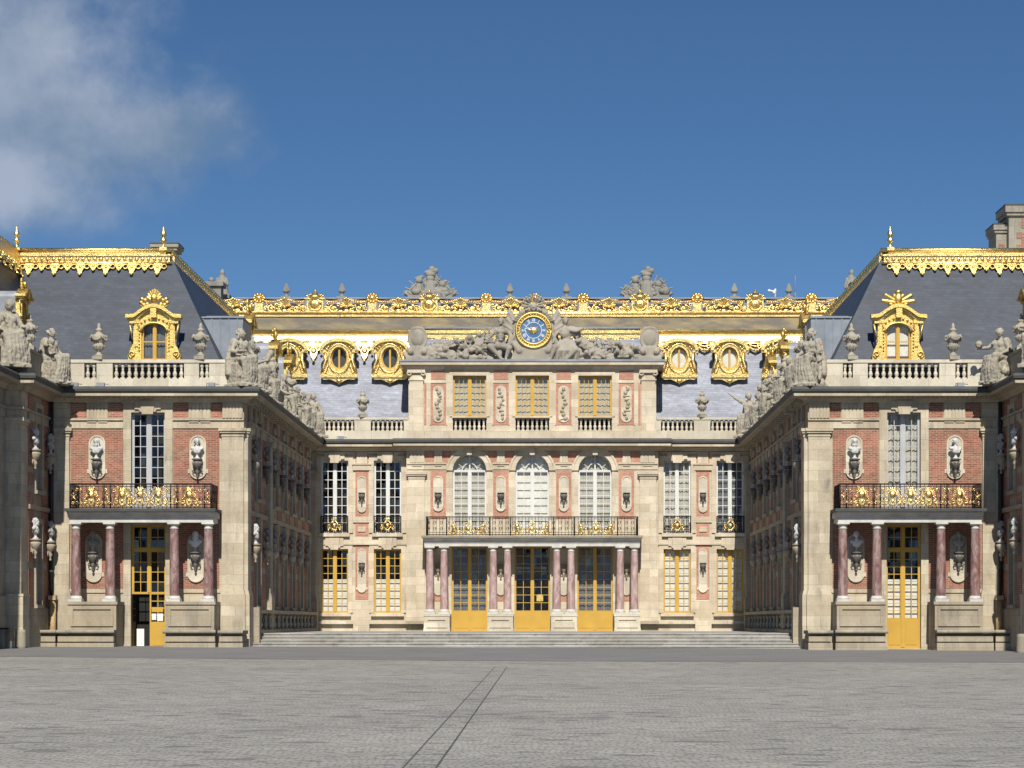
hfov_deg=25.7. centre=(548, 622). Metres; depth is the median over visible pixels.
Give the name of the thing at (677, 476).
window
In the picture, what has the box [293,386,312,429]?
seated statue
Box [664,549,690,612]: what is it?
window
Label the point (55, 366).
seated statue
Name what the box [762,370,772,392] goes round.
stone urn
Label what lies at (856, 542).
marble bust
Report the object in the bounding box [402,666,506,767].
paving strip
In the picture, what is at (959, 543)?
marble bust
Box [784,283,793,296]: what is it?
flaming urn
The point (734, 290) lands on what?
flaming urn
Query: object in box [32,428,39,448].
marble bust
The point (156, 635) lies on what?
door
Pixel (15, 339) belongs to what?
seated statue
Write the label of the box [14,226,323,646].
palace wing
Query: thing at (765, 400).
seated statue
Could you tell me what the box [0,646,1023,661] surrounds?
path
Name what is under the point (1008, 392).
forward wing
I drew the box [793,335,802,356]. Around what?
stone urn
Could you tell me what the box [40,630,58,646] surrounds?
stone bench
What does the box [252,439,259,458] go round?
marble bust
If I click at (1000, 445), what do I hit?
marble bust
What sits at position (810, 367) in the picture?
seated statue
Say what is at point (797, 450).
marble bust
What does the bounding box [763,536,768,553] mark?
marble bust
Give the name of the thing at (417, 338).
carved cartouche
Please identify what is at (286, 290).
flaming urn
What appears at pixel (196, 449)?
marble bust
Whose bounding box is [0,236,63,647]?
forward wing
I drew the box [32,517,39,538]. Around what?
marble bust
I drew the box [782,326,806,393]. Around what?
seated statue
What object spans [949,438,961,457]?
marble bust
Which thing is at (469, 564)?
door
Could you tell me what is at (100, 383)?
floodlight
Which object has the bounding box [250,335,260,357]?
stone urn
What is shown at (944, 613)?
marble porch
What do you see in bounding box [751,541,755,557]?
marble bust
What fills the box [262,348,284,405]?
seated statue
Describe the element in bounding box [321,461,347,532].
window
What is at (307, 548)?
marble bust
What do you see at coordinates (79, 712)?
ground
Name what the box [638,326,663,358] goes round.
carved cartouche
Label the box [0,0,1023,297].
sky
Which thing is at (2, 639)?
stone bollard
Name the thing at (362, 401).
stone urn
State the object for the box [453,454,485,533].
window
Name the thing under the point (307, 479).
marble bust
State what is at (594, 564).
door
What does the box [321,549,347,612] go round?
window
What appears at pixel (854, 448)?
marble bust
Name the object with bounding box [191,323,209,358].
stone urn
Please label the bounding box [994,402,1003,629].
drainpipe
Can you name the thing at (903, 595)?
door
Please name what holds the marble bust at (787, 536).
on the palace wing at (897, 403)
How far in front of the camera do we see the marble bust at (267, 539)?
96.91 m
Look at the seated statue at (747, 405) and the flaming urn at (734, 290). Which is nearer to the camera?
the seated statue at (747, 405)
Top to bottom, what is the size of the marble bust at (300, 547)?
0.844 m
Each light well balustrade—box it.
[253,607,316,642]
[744,607,798,642]
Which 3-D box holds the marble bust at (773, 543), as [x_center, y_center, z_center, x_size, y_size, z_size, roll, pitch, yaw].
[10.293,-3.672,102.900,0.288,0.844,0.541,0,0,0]
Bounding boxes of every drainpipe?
[48,402,56,629]
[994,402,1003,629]
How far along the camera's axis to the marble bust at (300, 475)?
109.62 m
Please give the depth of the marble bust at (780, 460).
99.52 m
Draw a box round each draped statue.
[216,269,230,300]
[844,269,855,289]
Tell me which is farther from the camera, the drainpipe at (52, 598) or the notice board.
the notice board
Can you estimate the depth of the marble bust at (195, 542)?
90.66 m
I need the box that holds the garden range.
[231,297,835,310]
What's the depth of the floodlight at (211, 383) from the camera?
90.45 m
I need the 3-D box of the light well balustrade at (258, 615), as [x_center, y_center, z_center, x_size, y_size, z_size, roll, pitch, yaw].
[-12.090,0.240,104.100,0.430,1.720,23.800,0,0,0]
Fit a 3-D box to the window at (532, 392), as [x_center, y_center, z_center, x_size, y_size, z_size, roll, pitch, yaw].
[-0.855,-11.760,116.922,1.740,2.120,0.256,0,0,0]
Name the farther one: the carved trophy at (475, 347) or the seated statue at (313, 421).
the carved trophy at (475, 347)
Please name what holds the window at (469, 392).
in the palace main block
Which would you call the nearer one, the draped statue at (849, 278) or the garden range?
the draped statue at (849, 278)
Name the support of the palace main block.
on the terrace
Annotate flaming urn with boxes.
[281,283,290,296]
[337,283,346,296]
[505,283,514,296]
[561,283,570,296]
[730,283,739,296]
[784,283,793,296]
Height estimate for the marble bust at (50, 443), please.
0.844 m
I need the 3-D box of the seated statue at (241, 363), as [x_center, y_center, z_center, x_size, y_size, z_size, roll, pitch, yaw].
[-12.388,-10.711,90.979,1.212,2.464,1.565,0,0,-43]
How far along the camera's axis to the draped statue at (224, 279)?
127.80 m
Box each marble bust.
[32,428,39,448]
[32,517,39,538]
[47,433,54,453]
[47,521,53,540]
[86,531,98,551]
[89,438,102,457]
[188,531,201,551]
[190,438,203,457]
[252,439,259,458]
[252,524,258,543]
[264,447,270,465]
[264,528,270,546]
[273,451,277,469]
[273,530,277,548]
[280,457,286,474]
[281,533,286,550]
[289,462,294,479]
[289,536,294,553]
[297,467,302,483]
[297,539,302,555]
[305,471,309,487]
[305,541,309,557]
[751,472,755,487]
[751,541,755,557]
[756,539,762,555]
[757,467,762,483]
[763,462,768,479]
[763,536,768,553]
[770,457,776,474]
[770,533,776,550]
[778,451,782,469]
[778,530,782,548]
[784,447,790,465]
[784,528,789,546]
[793,439,800,458]
[794,524,800,543]
[848,438,860,457]
[850,531,862,551]
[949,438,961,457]
[952,531,965,551]
[997,433,1003,453]
[997,521,1003,540]
[1010,428,1017,448]
[1011,517,1017,538]
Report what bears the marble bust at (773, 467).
on the palace wing at (897, 403)
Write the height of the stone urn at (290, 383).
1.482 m
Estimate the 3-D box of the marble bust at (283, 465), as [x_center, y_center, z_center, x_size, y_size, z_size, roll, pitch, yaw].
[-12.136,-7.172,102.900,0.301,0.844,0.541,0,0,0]
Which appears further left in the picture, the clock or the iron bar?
the iron bar
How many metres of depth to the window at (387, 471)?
117.20 m
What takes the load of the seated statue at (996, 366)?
on the forward wing at (1008, 392)
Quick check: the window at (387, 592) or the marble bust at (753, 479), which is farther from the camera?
the window at (387, 592)
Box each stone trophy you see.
[402,266,457,296]
[619,266,672,296]
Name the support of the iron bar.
attached to the forward wing at (28, 396)
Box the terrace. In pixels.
[281,631,774,632]
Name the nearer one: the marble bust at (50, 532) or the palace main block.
the marble bust at (50, 532)
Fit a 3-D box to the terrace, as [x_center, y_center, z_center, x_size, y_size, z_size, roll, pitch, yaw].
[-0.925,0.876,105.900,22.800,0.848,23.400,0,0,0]
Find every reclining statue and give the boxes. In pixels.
[480,317,513,359]
[547,309,584,358]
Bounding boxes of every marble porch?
[64,483,221,646]
[421,516,642,630]
[830,483,986,649]
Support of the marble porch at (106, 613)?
attached to the palace wing at (153, 409)
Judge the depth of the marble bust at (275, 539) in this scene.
99.51 m
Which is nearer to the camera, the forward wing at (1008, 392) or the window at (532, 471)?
the forward wing at (1008, 392)
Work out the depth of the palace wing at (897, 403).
91.23 m
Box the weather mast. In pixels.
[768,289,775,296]
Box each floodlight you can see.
[96,382,108,385]
[206,382,218,385]
[955,382,967,385]
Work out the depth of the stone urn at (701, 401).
117.01 m
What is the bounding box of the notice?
[537,594,542,600]
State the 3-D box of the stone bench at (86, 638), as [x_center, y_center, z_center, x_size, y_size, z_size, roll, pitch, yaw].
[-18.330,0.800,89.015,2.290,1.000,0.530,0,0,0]
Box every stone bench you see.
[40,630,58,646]
[56,630,115,646]
[162,630,216,646]
[218,630,247,646]
[804,630,832,649]
[834,630,887,649]
[935,630,994,650]
[992,630,1010,650]
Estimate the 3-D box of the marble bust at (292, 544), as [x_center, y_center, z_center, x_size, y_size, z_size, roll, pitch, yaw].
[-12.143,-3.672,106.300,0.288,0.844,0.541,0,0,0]
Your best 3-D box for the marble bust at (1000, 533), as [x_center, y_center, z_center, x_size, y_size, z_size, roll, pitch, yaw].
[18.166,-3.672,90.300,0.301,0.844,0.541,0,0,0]
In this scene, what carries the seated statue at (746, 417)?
on the palace wing at (897, 403)
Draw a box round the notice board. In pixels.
[137,629,143,645]
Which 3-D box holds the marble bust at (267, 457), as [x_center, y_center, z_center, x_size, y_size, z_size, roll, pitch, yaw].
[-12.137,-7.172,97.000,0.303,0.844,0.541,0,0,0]
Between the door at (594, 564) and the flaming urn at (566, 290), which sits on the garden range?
the flaming urn at (566, 290)
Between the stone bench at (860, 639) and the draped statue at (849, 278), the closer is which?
the stone bench at (860, 639)
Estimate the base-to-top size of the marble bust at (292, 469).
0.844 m
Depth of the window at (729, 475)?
117.40 m
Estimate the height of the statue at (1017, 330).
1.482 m
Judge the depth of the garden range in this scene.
129.80 m
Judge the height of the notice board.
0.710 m
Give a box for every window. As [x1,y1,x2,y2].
[132,413,164,506]
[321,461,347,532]
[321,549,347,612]
[374,461,400,532]
[374,549,400,612]
[453,376,485,415]
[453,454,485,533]
[516,376,548,415]
[516,454,548,533]
[578,376,611,415]
[578,454,611,533]
[664,461,690,532]
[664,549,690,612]
[717,461,742,532]
[717,549,743,612]
[887,413,919,506]
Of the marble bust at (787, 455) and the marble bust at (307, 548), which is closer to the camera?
the marble bust at (787, 455)
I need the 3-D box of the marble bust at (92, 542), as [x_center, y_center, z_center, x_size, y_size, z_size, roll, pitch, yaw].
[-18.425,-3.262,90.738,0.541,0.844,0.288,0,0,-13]
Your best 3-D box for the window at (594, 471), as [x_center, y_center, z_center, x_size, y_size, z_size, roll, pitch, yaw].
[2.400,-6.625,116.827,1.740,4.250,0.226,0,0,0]
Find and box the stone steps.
[253,633,800,648]
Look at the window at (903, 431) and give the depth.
91.39 m
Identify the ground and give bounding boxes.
[0,656,1023,767]
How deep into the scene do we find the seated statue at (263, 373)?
93.09 m
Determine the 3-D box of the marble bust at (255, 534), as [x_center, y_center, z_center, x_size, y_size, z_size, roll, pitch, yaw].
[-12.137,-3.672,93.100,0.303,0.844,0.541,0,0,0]
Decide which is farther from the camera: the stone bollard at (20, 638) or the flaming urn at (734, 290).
the flaming urn at (734, 290)
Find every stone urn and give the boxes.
[26,313,38,350]
[89,323,107,358]
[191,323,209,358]
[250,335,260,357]
[268,356,278,377]
[286,370,296,391]
[356,389,369,416]
[695,389,708,416]
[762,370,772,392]
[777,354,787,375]
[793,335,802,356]
[842,323,859,358]
[944,323,961,358]
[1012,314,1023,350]
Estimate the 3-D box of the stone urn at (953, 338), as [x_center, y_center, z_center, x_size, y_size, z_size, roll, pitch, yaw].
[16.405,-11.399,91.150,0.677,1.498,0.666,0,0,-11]
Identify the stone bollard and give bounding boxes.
[0,630,5,648]
[5,630,14,648]
[16,629,25,647]
[1016,634,1023,652]
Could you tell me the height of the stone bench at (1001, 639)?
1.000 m
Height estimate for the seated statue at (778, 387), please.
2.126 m
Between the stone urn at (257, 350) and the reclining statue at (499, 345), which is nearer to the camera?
the stone urn at (257, 350)
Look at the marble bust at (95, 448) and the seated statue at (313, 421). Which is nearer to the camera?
the marble bust at (95, 448)
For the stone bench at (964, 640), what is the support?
on the path
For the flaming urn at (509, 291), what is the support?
on the garden range
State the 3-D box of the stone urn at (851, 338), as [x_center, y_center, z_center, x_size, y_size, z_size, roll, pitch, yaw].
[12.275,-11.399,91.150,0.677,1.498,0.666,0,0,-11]
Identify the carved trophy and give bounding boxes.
[425,327,494,358]
[573,334,640,358]
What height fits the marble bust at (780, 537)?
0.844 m
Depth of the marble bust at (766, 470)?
106.22 m
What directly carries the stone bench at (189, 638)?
on the path
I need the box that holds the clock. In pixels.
[503,294,563,358]
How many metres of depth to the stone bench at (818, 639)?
89.14 m
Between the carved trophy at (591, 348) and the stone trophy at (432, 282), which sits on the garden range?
the stone trophy at (432, 282)
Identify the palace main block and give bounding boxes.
[223,290,837,630]
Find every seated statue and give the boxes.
[0,299,31,371]
[38,328,73,385]
[224,328,262,387]
[249,341,273,393]
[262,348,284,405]
[280,374,300,419]
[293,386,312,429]
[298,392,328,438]
[299,392,318,433]
[728,392,754,438]
[741,392,760,433]
[747,374,765,429]
[755,373,776,419]
[771,357,792,405]
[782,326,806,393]
[789,328,827,387]
[975,328,1013,385]
[1017,325,1023,368]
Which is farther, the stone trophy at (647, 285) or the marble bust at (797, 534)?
the stone trophy at (647, 285)
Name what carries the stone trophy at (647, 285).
on the garden range
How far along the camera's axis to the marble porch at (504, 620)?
114.94 m
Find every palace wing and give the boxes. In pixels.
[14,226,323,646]
[738,204,1023,648]
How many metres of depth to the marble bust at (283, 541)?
102.81 m
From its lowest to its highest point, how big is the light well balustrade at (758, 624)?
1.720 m
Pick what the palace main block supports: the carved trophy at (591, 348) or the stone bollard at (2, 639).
the carved trophy at (591, 348)
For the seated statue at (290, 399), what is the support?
on the palace wing at (153, 409)
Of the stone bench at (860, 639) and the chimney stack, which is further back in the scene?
the chimney stack
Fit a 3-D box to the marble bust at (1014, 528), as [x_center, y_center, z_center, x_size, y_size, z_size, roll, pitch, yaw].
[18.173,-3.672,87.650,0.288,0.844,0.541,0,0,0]
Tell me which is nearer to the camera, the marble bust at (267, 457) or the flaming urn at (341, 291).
the marble bust at (267, 457)
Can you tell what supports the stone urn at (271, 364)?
on the palace wing at (153, 409)
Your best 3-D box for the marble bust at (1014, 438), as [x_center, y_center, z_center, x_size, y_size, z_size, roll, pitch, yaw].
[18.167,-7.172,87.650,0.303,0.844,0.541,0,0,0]
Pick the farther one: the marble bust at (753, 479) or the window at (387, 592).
the window at (387, 592)
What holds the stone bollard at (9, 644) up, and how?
on the path
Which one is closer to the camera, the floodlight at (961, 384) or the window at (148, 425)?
the floodlight at (961, 384)
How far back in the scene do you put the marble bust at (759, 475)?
109.62 m
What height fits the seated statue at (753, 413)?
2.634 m
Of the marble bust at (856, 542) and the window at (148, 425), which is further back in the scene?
the window at (148, 425)
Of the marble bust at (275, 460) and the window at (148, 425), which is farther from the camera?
the marble bust at (275, 460)
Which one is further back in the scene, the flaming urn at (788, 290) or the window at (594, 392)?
the flaming urn at (788, 290)
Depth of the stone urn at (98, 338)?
90.98 m
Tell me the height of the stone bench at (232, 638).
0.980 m
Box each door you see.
[132,525,164,645]
[452,547,486,630]
[515,547,549,630]
[577,547,612,630]
[887,525,919,648]
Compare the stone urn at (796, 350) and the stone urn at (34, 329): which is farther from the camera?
the stone urn at (796, 350)
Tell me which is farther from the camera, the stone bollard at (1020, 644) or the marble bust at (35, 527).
the marble bust at (35, 527)
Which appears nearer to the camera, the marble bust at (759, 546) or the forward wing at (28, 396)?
the forward wing at (28, 396)
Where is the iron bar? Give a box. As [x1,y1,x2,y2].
[0,628,13,640]
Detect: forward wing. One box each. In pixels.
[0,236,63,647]
[988,286,1023,650]
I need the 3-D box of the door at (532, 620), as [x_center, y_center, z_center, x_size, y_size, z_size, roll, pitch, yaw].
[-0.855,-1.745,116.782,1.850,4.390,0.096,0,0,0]
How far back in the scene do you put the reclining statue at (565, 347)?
116.55 m
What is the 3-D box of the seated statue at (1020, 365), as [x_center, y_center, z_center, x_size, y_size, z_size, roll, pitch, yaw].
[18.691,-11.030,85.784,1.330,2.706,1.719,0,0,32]
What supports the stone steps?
on the path
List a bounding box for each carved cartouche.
[403,326,428,358]
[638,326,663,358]
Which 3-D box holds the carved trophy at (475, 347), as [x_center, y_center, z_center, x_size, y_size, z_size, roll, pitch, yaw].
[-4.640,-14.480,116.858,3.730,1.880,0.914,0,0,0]
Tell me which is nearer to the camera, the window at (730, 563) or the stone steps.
the stone steps

